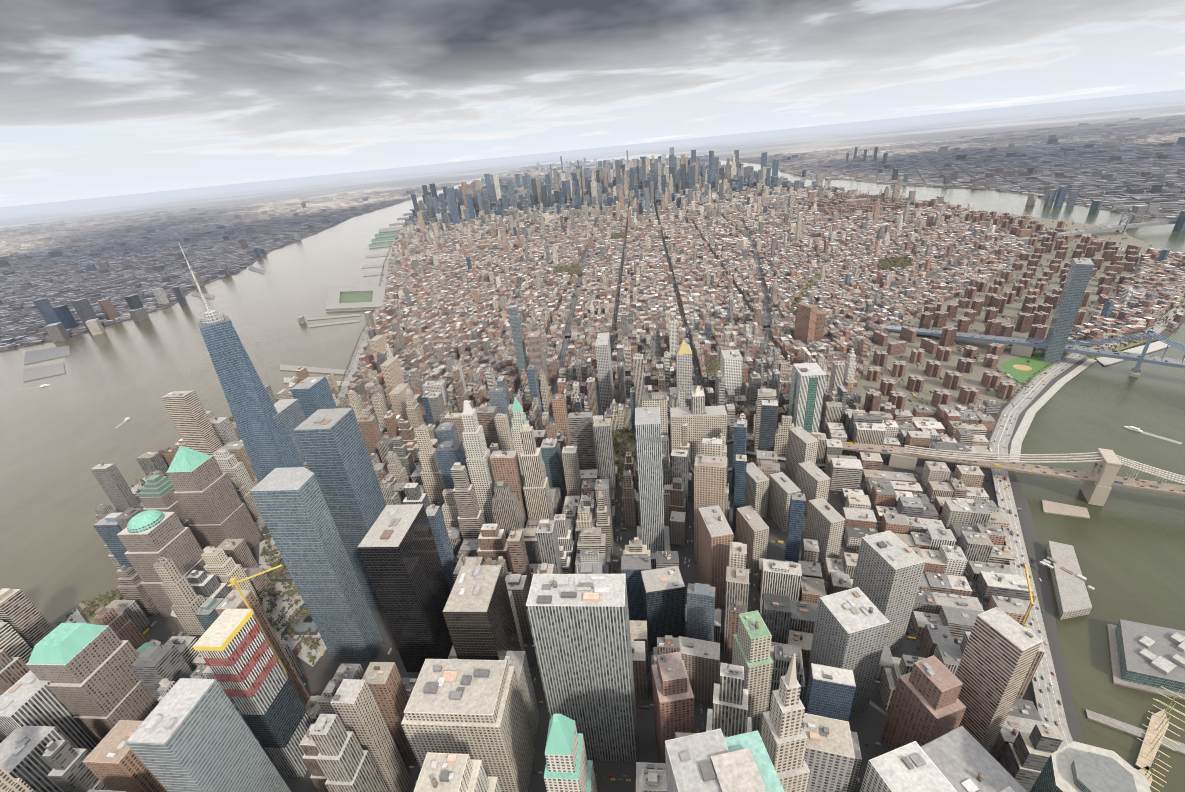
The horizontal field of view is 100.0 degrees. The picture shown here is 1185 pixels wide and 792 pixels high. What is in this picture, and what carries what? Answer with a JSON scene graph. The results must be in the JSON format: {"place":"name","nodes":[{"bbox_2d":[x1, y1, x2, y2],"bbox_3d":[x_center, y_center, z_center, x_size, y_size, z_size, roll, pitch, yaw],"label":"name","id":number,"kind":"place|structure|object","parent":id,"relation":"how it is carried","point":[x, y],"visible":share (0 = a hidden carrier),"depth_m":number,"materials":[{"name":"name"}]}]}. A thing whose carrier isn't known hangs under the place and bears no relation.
{"place":"outdoors","nodes":[
{"label":"outdoors","id":0,"kind":"place"},
{"bbox_2d":[0,157,552,350],"bbox_3d":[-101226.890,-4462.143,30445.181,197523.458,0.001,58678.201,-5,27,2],"label":"distant land","id":1,"kind":"structure","parent":0,"point":[276,192],"depth_m":23928.83,"materials":[{"name":"grey"}]},
{"bbox_2d":[0,89,1184,791],"bbox_3d":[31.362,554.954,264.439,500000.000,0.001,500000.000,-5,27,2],"label":"water","id":2,"kind":"structure","parent":0,"point":[60,435],"depth_m":1228.51,"materials":[{"name":"grey liquid"}]},
{"bbox_2d":[0,90,1184,211],"bbox_3d":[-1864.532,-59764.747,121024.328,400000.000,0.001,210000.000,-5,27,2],"label":"horizon haze","id":3,"kind":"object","parent":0,"point":[594,153],"depth_m":81004.80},
{"bbox_2d":[0,0,1184,206],"label":"sky","id":4,"kind":"structure","parent":0,"point":[99,98],"materials":[{"name":"grey"}]},
{"bbox_2d":[50,164,1184,791],"bbox_3d":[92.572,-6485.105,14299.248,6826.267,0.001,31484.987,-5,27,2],"label":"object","id":5,"kind":"structure","parent":0,"point":[868,724],"depth_m":709.52,"materials":[{"name":"grey asphalt"}]},
{"bbox_2d":[0,115,1184,791],"bbox_3d":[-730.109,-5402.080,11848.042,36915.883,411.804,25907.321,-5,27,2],"label":"city buildings","id":6,"kind":"structure","parent":5,"relation":"on","point":[78,703],"depth_m":861.73,"materials":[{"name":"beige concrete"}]},
{"bbox_2d":[0,167,1184,791],"bbox_3d":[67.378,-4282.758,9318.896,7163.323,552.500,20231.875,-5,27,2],"label":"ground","id":7,"kind":"structure","parent":5,"relation":"on","point":[1072,595],"depth_m":1161.62,"materials":[{"name":"grey concrete"}]},
{"bbox_2d":[55,178,1184,663],"bbox_3d":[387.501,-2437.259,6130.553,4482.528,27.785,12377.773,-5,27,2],"label":"park trees","id":8,"kind":"object","parent":5,"relation":"on","point":[623,448],"visible":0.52,"depth_m":1047.69,"materials":[{"name":"green plant"}]},
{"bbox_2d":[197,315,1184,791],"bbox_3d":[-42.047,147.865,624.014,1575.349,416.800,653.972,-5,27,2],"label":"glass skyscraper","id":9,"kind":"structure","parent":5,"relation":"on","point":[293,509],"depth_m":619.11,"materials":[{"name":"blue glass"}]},
{"bbox_2d":[622,94,1184,217],"bbox_3d":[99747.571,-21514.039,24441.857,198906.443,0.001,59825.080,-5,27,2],"label":"brooklyn ground","id":10,"kind":"structure","parent":0,"point":[981,124],"depth_m":20848.78,"materials":[{"name":"grey"}]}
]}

